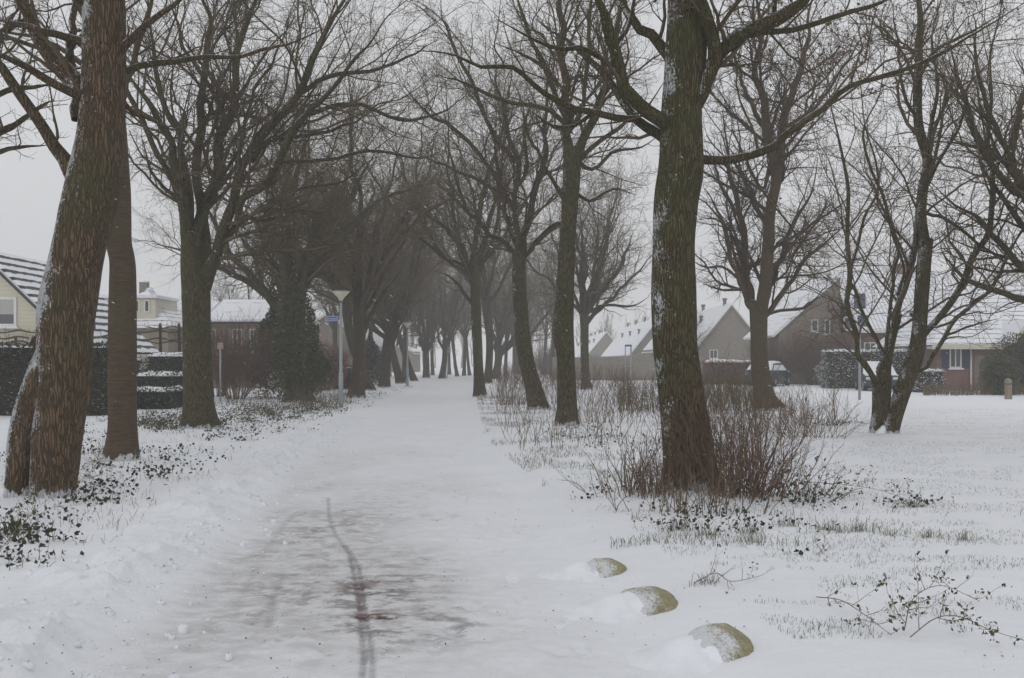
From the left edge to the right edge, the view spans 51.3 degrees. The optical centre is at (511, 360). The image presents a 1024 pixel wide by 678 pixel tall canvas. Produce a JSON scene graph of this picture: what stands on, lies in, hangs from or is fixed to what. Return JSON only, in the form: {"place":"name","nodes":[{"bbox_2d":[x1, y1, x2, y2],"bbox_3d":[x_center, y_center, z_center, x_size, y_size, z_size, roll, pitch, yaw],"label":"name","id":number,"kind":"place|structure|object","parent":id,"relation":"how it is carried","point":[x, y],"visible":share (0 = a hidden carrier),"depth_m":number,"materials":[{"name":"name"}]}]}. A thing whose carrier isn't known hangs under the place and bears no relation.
{"place":"outdoors","nodes":[
{"label":"outdoors","id":0,"kind":"place"},
{"bbox_2d":[0,400,361,544],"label":"verge grass","id":1,"kind":"structure","parent":0,"point":[157,475],"depth_m":14.10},
{"bbox_2d":[97,373,729,677],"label":"path","id":2,"kind":"structure","parent":0,"point":[482,557],"depth_m":7.97,"materials":[{"name":"snow"}]},
{"bbox_2d":[0,362,1023,677],"bbox_3d":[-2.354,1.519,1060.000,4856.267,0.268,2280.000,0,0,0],"label":"snow ground","id":3,"kind":"structure","parent":0,"point":[936,648],"depth_m":9.75,"materials":[{"name":"snow"}]},
{"bbox_2d":[0,327,35,343],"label":"espalier tree","id":4,"kind":"object","parent":3,"relation":"on","point":[14,337],"visible":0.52,"depth_m":44.56,"materials":[{"name":"brown plant"}]},
{"bbox_2d":[0,492,61,550],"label":"bramble sprig","id":5,"kind":"object","parent":3,"relation":"on","point":[33,510],"visible":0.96,"depth_m":9.63,"materials":[{"name":"green plant"}]},
{"bbox_2d":[0,0,68,161],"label":"bare tree","id":6,"kind":"object","parent":3,"relation":"on","point":[10,127],"visible":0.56,"depth_m":14.68,"materials":[{"name":"brown plant"}]},
{"bbox_2d":[0,340,107,415],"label":"hedge","id":7,"kind":"object","parent":3,"relation":"on","point":[15,358],"visible":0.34,"depth_m":31.07,"materials":[{"name":"green plant"}]},
{"bbox_2d":[0,252,158,370],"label":"cream house","id":8,"kind":"structure","parent":3,"relation":"on","point":[21,277],"depth_m":45.00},
{"bbox_2d":[0,297,18,328],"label":"window","id":9,"kind":"structure","parent":8,"relation":"in","point":[8,305],"depth_m":44.96,"materials":[{"name":"white paint"}]},
{"bbox_2d":[3,0,177,461],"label":"bare tree","id":10,"kind":"object","parent":3,"relation":"on","point":[122,430],"visible":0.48,"depth_m":16.45,"materials":[{"name":"brown plant"}]},
{"bbox_2d":[77,433,115,487],"bbox_3d":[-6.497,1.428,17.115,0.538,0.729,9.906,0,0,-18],"label":"bramble sprig","id":11,"kind":"object","parent":3,"relation":"on","point":[101,451],"visible":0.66,"depth_m":14.13,"materials":[{"name":"green plant"}]},
{"bbox_2d":[101,281,182,352],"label":"dormer house","id":12,"kind":"structure","parent":3,"relation":"on","point":[154,309],"depth_m":60.50,"materials":[{"name":"beige brick"}]},
{"bbox_2d":[137,323,182,351],"bbox_3d":[-15.751,-0.042,47.682,3.198,3.287,0.516,0,0,0],"label":"espalier tree","id":13,"kind":"object","parent":3,"relation":"on","point":[160,337],"visible":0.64,"depth_m":47.69,"materials":[{"name":"brown plant"}]},
{"bbox_2d":[0,417,319,570],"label":"ivy ground cover","id":14,"kind":"object","parent":3,"relation":"on","point":[46,531],"visible":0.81,"depth_m":11.73,"materials":[{"name":"green plant"}]},
{"bbox_2d":[137,383,182,409],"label":"hedge","id":15,"kind":"object","parent":3,"relation":"on","point":[156,397],"visible":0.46,"depth_m":35.07,"materials":[{"name":"green plant"}]},
{"bbox_2d":[137,369,182,398],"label":"hedge","id":16,"kind":"object","parent":3,"relation":"on","point":[157,378],"visible":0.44,"depth_m":38.27,"materials":[{"name":"green plant"}]},
{"bbox_2d":[144,352,182,371],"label":"hedge","id":17,"kind":"object","parent":3,"relation":"on","point":[165,361],"visible":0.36,"depth_m":45.07,"materials":[{"name":"green plant"}]},
{"bbox_2d":[0,0,342,498],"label":"bare tree","id":18,"kind":"object","parent":3,"relation":"on","point":[46,434],"visible":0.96,"depth_m":11.90,"materials":[{"name":"brown plant"}]},
{"bbox_2d":[144,320,212,351],"bbox_3d":[-14.915,-0.116,47.703,3.041,3.436,0.599,0,0,5],"label":"espalier tree","id":19,"kind":"object","parent":3,"relation":"on","point":[179,337],"visible":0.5,"depth_m":47.69,"materials":[{"name":"brown plant"}]},
{"bbox_2d":[0,417,367,677],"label":"snow clods","id":20,"kind":"object","parent":3,"relation":"on","point":[29,665],"visible":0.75,"depth_m":7.90,"materials":[{"name":"snow"}]},
{"bbox_2d":[168,320,257,396],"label":"bare bush","id":21,"kind":"object","parent":3,"relation":"on","point":[226,358],"visible":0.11,"depth_m":47.91,"materials":[{"name":"brown wood"}]},
{"bbox_2d":[211,304,283,399],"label":"bare bush","id":22,"kind":"object","parent":3,"relation":"on","point":[233,370],"visible":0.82,"depth_m":43.42,"materials":[{"name":"plant"}]},
{"bbox_2d":[181,299,320,387],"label":"long house","id":23,"kind":"structure","parent":3,"relation":"on","point":[224,307],"depth_m":64.78,"materials":[{"name":"red-brown brick"},{"name":"snow"},{"name":"white paint"}]},
{"bbox_2d":[180,249,321,311],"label":"bare tree","id":24,"kind":"object","parent":3,"relation":"on","point":[221,296],"visible":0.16,"depth_m":73.02,"materials":[{"name":"brown plant"}]},
{"bbox_2d":[96,385,412,435],"bbox_3d":[-8.782,1.466,43.651,8.002,0.416,42.923,0,0,0],"label":"mixed ground cover","id":25,"kind":"object","parent":3,"relation":"on","point":[147,421],"visible":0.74,"depth_m":30.65,"materials":[{"name":"green plant"}]},
{"bbox_2d":[237,290,317,397],"bbox_3d":[-10.111,-0.720,46.136,3.646,4.791,2.177,0,0,0],"label":"evergreen shrub","id":26,"kind":"object","parent":3,"relation":"on","point":[271,312],"visible":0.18,"depth_m":45.79,"materials":[{"name":"green plant"}]},
{"bbox_2d":[219,377,354,407],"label":"undergrowth","id":27,"kind":"object","parent":3,"relation":"on","point":[295,403],"visible":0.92,"depth_m":38.70,"materials":[{"name":"plant"}]},
{"bbox_2d":[61,0,516,428],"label":"bare tree","id":28,"kind":"object","parent":3,"relation":"on","point":[200,260],"visible":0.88,"depth_m":24.30,"materials":[{"name":"brown plant"}]},
{"bbox_2d":[269,278,325,401],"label":"ivy thicket","id":29,"kind":"object","parent":3,"relation":"on","point":[282,358],"visible":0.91,"depth_m":41.04,"materials":[{"name":"green plant"}]},
{"bbox_2d":[131,50,467,401],"bbox_3d":[-8.780,-4.864,41.203,13.548,13.439,10.086,0,0,-17],"label":"bare tree","id":30,"kind":"object","parent":3,"relation":"on","point":[304,274],"visible":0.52,"depth_m":41.37,"materials":[{"name":"brown plant"}]},
{"bbox_2d":[126,0,503,397],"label":"bare tree","id":31,"kind":"object","parent":3,"relation":"on","point":[360,308],"visible":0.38,"depth_m":45.75,"materials":[{"name":"brown plant"}]},
{"bbox_2d":[308,341,338,393],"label":"evergreen shrub","id":32,"kind":"object","parent":3,"relation":"on","point":[328,369],"visible":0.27,"depth_m":51.25,"materials":[{"name":"green plant"}]},
{"bbox_2d":[319,339,352,390],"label":"russet shrub","id":33,"kind":"object","parent":3,"relation":"on","point":[334,379],"visible":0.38,"depth_m":57.60,"materials":[{"name":"brown plant"}]},
{"bbox_2d":[308,269,370,354],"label":"bare tree","id":34,"kind":"object","parent":3,"relation":"on","point":[333,325],"visible":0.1,"depth_m":87.69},
{"bbox_2d":[332,290,349,407],"bbox_3d":[-5.973,-0.379,37.260,0.630,4.200,0.630,0,0,0],"label":"street lamp","id":35,"kind":"object","parent":3,"relation":"on","point":[340,294],"visible":0.95,"depth_m":37.21,"materials":[{"name":"metal"}]},
{"bbox_2d":[233,109,469,386],"bbox_3d":[-8.262,-6.962,64.812,14.152,17.941,15.338,0,0,39],"label":"bare tree","id":36,"kind":"object","parent":3,"relation":"on","point":[396,315],"visible":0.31,"depth_m":64.09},
{"bbox_2d":[317,312,390,376],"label":"house","id":37,"kind":"structure","parent":3,"relation":"on","point":[325,329],"depth_m":95.00,"materials":[{"name":"brown brick"}]},
{"bbox_2d":[295,155,432,390],"bbox_3d":[-9.579,-4.981,56.842,8.668,14.132,10.414,0,0,28],"label":"bare tree","id":38,"kind":"object","parent":3,"relation":"on","point":[369,384],"visible":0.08,"depth_m":57.72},
{"bbox_2d":[365,329,380,384],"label":"conifer","id":39,"kind":"object","parent":3,"relation":"on","point":[372,356],"visible":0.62,"depth_m":69.39,"materials":[{"name":"green plant"}]},
{"bbox_2d":[323,215,463,383],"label":"bare tree","id":40,"kind":"object","parent":3,"relation":"on","point":[398,376],"visible":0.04,"depth_m":75.32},
{"bbox_2d":[391,342,422,371],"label":"house","id":41,"kind":"structure","parent":3,"relation":"on","point":[414,355],"depth_m":150.97,"materials":[{"name":"brown brick"}]},
{"bbox_2d":[368,175,454,380],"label":"bare tree","id":42,"kind":"object","parent":3,"relation":"on","point":[404,354],"visible":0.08,"depth_m":83.50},
{"bbox_2d":[367,173,471,380],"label":"bare tree","id":43,"kind":"object","parent":3,"relation":"on","point":[412,376],"visible":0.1,"depth_m":84.89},
{"bbox_2d":[398,240,457,377],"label":"bare tree","id":44,"kind":"object","parent":3,"relation":"on","point":[424,344],"visible":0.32,"depth_m":100.44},
{"bbox_2d":[411,243,469,376],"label":"bare tree","id":45,"kind":"object","parent":3,"relation":"on","point":[454,358],"visible":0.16,"depth_m":113.18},
{"bbox_2d":[401,211,482,378],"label":"bare tree","id":46,"kind":"object","parent":3,"relation":"on","point":[444,343],"visible":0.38,"depth_m":98.74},
{"bbox_2d":[435,257,498,375],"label":"bare tree","id":47,"kind":"object","parent":3,"relation":"on","point":[465,336],"visible":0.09,"depth_m":117.09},
{"bbox_2d":[443,281,494,375],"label":"bare tree","id":48,"kind":"object","parent":3,"relation":"on","point":[468,364],"visible":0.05,"depth_m":120.59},
{"bbox_2d":[293,0,661,396],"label":"bare tree","id":49,"kind":"object","parent":3,"relation":"on","point":[474,300],"visible":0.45,"depth_m":47.52,"materials":[{"name":"brown plant"}]},
{"bbox_2d":[392,130,580,383],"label":"bare tree","id":50,"kind":"object","parent":3,"relation":"on","point":[485,287],"visible":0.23,"depth_m":75.30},
{"bbox_2d":[323,305,650,367],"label":"wood","id":51,"kind":"object","parent":3,"relation":"on","point":[606,327],"visible":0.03,"depth_m":250.38,"materials":[{"name":"grey plant"}]},
{"bbox_2d":[467,241,543,372],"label":"bare tree","id":52,"kind":"object","parent":3,"relation":"on","point":[506,353],"visible":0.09,"depth_m":111.19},
{"bbox_2d":[441,216,577,378],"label":"bare tree","id":53,"kind":"object","parent":3,"relation":"on","point":[500,348],"visible":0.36,"depth_m":93.29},
{"bbox_2d":[384,0,638,409],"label":"bare tree","id":54,"kind":"object","parent":3,"relation":"on","point":[520,252],"visible":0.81,"depth_m":33.65,"materials":[{"name":"brown plant"}]},
{"bbox_2d":[474,380,549,405],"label":"bare shrub","id":55,"kind":"object","parent":3,"relation":"on","point":[502,403],"visible":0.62,"depth_m":38.84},
{"bbox_2d":[8,416,1022,677],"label":"leaf litter","id":56,"kind":"object","parent":3,"relation":"on","point":[552,610],"visible":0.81,"depth_m":7.23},
{"bbox_2d":[478,212,555,374],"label":"bare tree","id":57,"kind":"object","parent":3,"relation":"on","point":[515,357],"visible":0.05,"depth_m":123.33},
{"bbox_2d":[398,0,667,425],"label":"bare tree","id":58,"kind":"object","parent":3,"relation":"on","point":[570,195],"visible":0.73,"depth_m":25.05,"materials":[{"name":"brown plant"}]},
{"bbox_2d":[533,344,556,374],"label":"bare bush","id":59,"kind":"object","parent":3,"relation":"on","point":[548,358],"visible":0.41,"depth_m":122.83,"materials":[{"name":"plant"}]},
{"bbox_2d":[507,209,591,368],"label":"bare tree","id":60,"kind":"object","parent":3,"relation":"on","point":[551,321],"visible":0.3,"depth_m":104.20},
{"bbox_2d":[527,244,578,372],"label":"bare tree","id":61,"kind":"object","parent":3,"relation":"on","point":[545,342],"visible":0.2,"depth_m":117.72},
{"bbox_2d":[488,359,634,389],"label":"undergrowth","id":62,"kind":"object","parent":3,"relation":"on","point":[545,372],"visible":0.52,"depth_m":74.39,"materials":[{"name":"plant"}]},
{"bbox_2d":[470,115,657,389],"bbox_3d":[3.573,-6.484,60.163,12.076,16.644,9.225,0,0,20],"label":"bare tree","id":63,"kind":"object","parent":3,"relation":"on","point":[590,297],"visible":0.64,"depth_m":58.89,"materials":[{"name":"brown plant"}]},
{"bbox_2d":[505,558,626,582],"bbox_3d":[0.468,1.686,8.224,1.058,0.305,0.855,0,0,0],"label":"boulder","id":64,"kind":"object","parent":3,"relation":"on","point":[594,570],"visible":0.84,"depth_m":8.15,"materials":[{"name":"stone"}]},
{"bbox_2d":[486,368,660,449],"bbox_3d":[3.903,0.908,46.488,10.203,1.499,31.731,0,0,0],"label":"undergrowth","id":65,"kind":"object","parent":3,"relation":"on","point":[553,394],"visible":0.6,"depth_m":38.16,"materials":[{"name":"plant"}]},
{"bbox_2d":[550,387,635,423],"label":"bare shrub","id":66,"kind":"object","parent":3,"relation":"on","point":[603,410],"visible":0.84,"depth_m":27.28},
{"bbox_2d":[575,328,613,356],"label":"terrace house","id":67,"kind":"structure","parent":3,"relation":"on","point":[599,343],"depth_m":184.00,"materials":[{"name":"white paint"}]},
{"bbox_2d":[515,586,677,631],"bbox_3d":[0.616,1.683,7.023,1.246,0.341,1.007,0,0,0],"label":"boulder","id":68,"kind":"object","parent":3,"relation":"on","point":[630,605],"visible":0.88,"depth_m":6.93,"materials":[{"name":"stone"}]},
{"bbox_2d":[552,357,656,379],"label":"garden wall","id":69,"kind":"structure","parent":3,"relation":"on","point":[643,365],"depth_m":88.00,"materials":[{"name":"brick"}]},
{"bbox_2d":[601,317,651,356],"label":"terrace house","id":70,"kind":"structure","parent":3,"relation":"on","point":[637,337],"depth_m":149.73,"materials":[{"name":"white paint"}]},
{"bbox_2d":[553,426,708,497],"bbox_3d":[1.443,1.141,12.304,1.940,0.853,1.139,0,0,0],"label":"bare shrub","id":71,"kind":"object","parent":3,"relation":"on","point":[624,485],"visible":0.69,"depth_m":12.35,"materials":[{"name":"brown plant"}]},
{"bbox_2d":[618,413,701,499],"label":"bare shrub","id":72,"kind":"object","parent":3,"relation":"on","point":[643,490],"visible":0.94,"depth_m":12.03,"materials":[{"name":"plant"}]},
{"bbox_2d":[575,623,753,675],"bbox_3d":[0.890,1.653,5.834,1.104,0.398,0.893,0,0,0],"label":"boulder","id":73,"kind":"object","parent":3,"relation":"on","point":[705,649],"visible":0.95,"depth_m":5.75,"materials":[{"name":"stone"}]},
{"bbox_2d":[588,441,796,515],"bbox_3d":[1.797,1.200,10.999,2.059,0.781,1.050,0,0,0],"label":"bare shrub","id":74,"kind":"object","parent":3,"relation":"on","point":[679,504],"visible":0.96,"depth_m":10.98,"materials":[{"name":"plant"}]},
{"bbox_2d":[641,298,749,376],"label":"terrace house","id":75,"kind":"structure","parent":3,"relation":"on","point":[728,326],"depth_m":95.00,"materials":[{"name":"white paint"}]},
{"bbox_2d":[615,366,776,413],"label":"undergrowth","id":76,"kind":"object","parent":3,"relation":"on","point":[706,384],"visible":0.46,"depth_m":35.34,"materials":[{"name":"plant"}]},
{"bbox_2d":[390,0,1023,490],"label":"bare tree","id":77,"kind":"object","parent":3,"relation":"on","point":[696,52],"visible":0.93,"depth_m":12.45,"materials":[{"name":"brown plant"}]},
{"bbox_2d":[700,358,750,384],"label":"beech hedge","id":78,"kind":"object","parent":3,"relation":"on","point":[733,363],"visible":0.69,"depth_m":72.07,"materials":[{"name":"brown plant"}]},
{"bbox_2d":[497,394,953,554],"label":"verge leaves","id":79,"kind":"object","parent":3,"relation":"on","point":[762,523],"visible":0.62,"depth_m":11.19,"materials":[{"name":"green plant"}]},
{"bbox_2d":[637,336,821,503],"bbox_3d":[2.441,0.648,12.154,2.042,1.861,1.728,0,0,0],"label":"bare shrub","id":80,"kind":"object","parent":3,"relation":"on","point":[738,451],"visible":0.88,"depth_m":12.03,"materials":[{"name":"plant"}]},
{"bbox_2d":[644,344,819,464],"bbox_3d":[3.283,0.654,16.037,2.221,1.871,1.764,0,0,34],"label":"bare shrub","id":81,"kind":"object","parent":3,"relation":"on","point":[736,412],"visible":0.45,"depth_m":15.92,"materials":[{"name":"plant"}]},
{"bbox_2d":[659,380,845,502],"bbox_3d":[2.717,0.892,12.161,2.096,1.400,2.009,0,0,39],"label":"bare shrub","id":82,"kind":"object","parent":3,"relation":"on","point":[769,466],"visible":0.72,"depth_m":11.99,"materials":[{"name":"brown plant"}]},
{"bbox_2d":[745,361,791,385],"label":"parked car","id":83,"kind":"object","parent":3,"relation":"on","point":[783,372],"visible":0.5,"depth_m":67.28,"materials":[{"name":"paint"}]},
{"bbox_2d":[744,332,810,382],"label":"bare bush","id":84,"kind":"object","parent":3,"relation":"on","point":[771,355],"visible":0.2,"depth_m":73.66,"materials":[{"name":"plant"}]},
{"bbox_2d":[654,0,908,411],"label":"bare tree","id":85,"kind":"object","parent":3,"relation":"on","point":[759,314],"visible":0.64,"depth_m":33.63,"materials":[{"name":"brown plant"}]},
{"bbox_2d":[705,376,861,436],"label":"undergrowth","id":86,"kind":"object","parent":3,"relation":"on","point":[803,412],"visible":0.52,"depth_m":27.41,"materials":[{"name":"plant"}]},
{"bbox_2d":[723,390,844,432],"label":"bare shrub","id":87,"kind":"object","parent":3,"relation":"on","point":[779,413],"visible":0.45,"depth_m":23.51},
{"bbox_2d":[730,455,864,503],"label":"bare shrub","id":88,"kind":"object","parent":3,"relation":"on","point":[809,482],"visible":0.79,"depth_m":12.07,"materials":[{"name":"brown plant"}]},
{"bbox_2d":[768,326,853,384],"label":"bare bush","id":89,"kind":"object","parent":3,"relation":"on","point":[803,368],"visible":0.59,"depth_m":70.05,"materials":[{"name":"plant"}]},
{"bbox_2d":[752,385,882,438],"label":"bare shrub","id":90,"kind":"object","parent":3,"relation":"on","point":[815,431],"visible":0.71,"depth_m":21.74,"materials":[{"name":"plant"}]},
{"bbox_2d":[655,498,982,586],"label":"grass tufts","id":91,"kind":"object","parent":3,"relation":"on","point":[829,526],"visible":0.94,"depth_m":9.63,"materials":[{"name":"plant"}]},
{"bbox_2d":[743,262,977,383],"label":"brick house","id":92,"kind":"structure","parent":3,"relation":"on","point":[778,327],"depth_m":74.00,"materials":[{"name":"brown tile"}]},
{"bbox_2d":[818,348,907,388],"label":"hedge","id":93,"kind":"object","parent":3,"relation":"on","point":[841,368],"visible":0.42,"depth_m":61.07,"materials":[{"name":"green plant"}]},
{"bbox_2d":[816,573,911,634],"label":"bramble sprig","id":94,"kind":"object","parent":3,"relation":"on","point":[890,605],"visible":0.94,"depth_m":6.15,"materials":[{"name":"brown plant"}]},
{"bbox_2d":[815,463,923,502],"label":"bramble sprig","id":95,"kind":"object","parent":3,"relation":"on","point":[872,480],"visible":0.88,"depth_m":12.28,"materials":[{"name":"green plant"}]},
{"bbox_2d":[722,0,1023,433],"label":"bare tree","id":96,"kind":"object","parent":3,"relation":"on","point":[888,407],"visible":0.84,"depth_m":22.56,"materials":[{"name":"brown plant"}]},
{"bbox_2d":[854,361,898,390],"bbox_3d":[19.612,0.801,57.480,1.756,1.594,4.265,0,0,10],"label":"parked car","id":97,"kind":"object","parent":3,"relation":"on","point":[865,377],"visible":0.39,"depth_m":56.37,"materials":[{"name":"paint"}]},
{"bbox_2d":[912,368,945,392],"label":"hedge","id":98,"kind":"object","parent":3,"relation":"on","point":[930,376],"visible":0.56,"depth_m":54.07,"materials":[{"name":"green plant"}]},
{"bbox_2d":[866,0,1023,327],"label":"bare tree","id":99,"kind":"object","parent":3,"relation":"on","point":[1018,193],"visible":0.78,"depth_m":21.90,"materials":[{"name":"brown plant"}]},
{"bbox_2d":[880,550,1011,630],"bbox_3d":[2.566,1.370,6.560,1.297,0.405,0.483,0,0,-37],"label":"bramble sprig","id":100,"kind":"object","parent":3,"relation":"on","point":[941,581],"visible":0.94,"depth_m":6.61,"materials":[{"name":"brown plant"}]},
{"bbox_2d":[873,286,1023,390],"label":"bungalow","id":101,"kind":"object","parent":3,"relation":"on","point":[956,359],"visible":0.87,"depth_m":58.17,"materials":[{"name":"red brick"}]},
{"bbox_2d":[948,349,963,369],"bbox_3d":[24.087,-0.127,57.930,0.808,1.184,0.180,0,0,0],"label":"window","id":102,"kind":"structure","parent":101,"relation":"in","point":[955,355],"depth_m":57.98,"materials":[{"name":"white paint"}]},
{"bbox_2d":[907,588,1022,644],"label":"bramble sprig","id":103,"kind":"object","parent":3,"relation":"on","point":[991,632],"visible":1,"depth_m":5.92,"materials":[{"name":"brown plant"}]},
{"bbox_2d":[977,352,1022,394],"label":"evergreen shrub","id":104,"kind":"object","parent":3,"relation":"on","point":[997,372],"visible":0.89,"depth_m":49.12,"materials":[{"name":"green plant"}]},
{"bbox_2d":[981,331,1023,392],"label":"evergreen shrub","id":105,"kind":"object","parent":3,"relation":"on","point":[1016,349],"visible":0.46,"depth_m":51.87,"materials":[{"name":"green plant"}]},
{"bbox_2d":[1004,378,1011,398],"bbox_3d":[20.734,1.200,44.590,0.236,1.000,0.236,0,0,0],"label":"bollard","id":106,"kind":"object","parent":3,"relation":"on","point":[1007,388],"visible":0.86,"depth_m":44.48,"materials":[{"name":"concrete"}]},
{"bbox_2d":[0,0,1023,361],"label":"sky","id":107,"kind":"structure","parent":0,"point":[30,197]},
{"bbox_2d":[2,0,1022,613],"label":"snowflakes","id":108,"kind":"object","parent":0,"point":[496,250],"visible":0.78,"depth_m":8.93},
{"bbox_2d":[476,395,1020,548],"bbox_3d":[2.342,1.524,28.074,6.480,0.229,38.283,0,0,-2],"label":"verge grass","id":109,"kind":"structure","parent":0,"point":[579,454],"depth_m":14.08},
{"bbox_2d":[917,381,1023,395],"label":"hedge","id":110,"kind":"object","parent":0,"point":[926,391],"visible":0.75,"depth_m":49.77,"materials":[{"name":"plant"}]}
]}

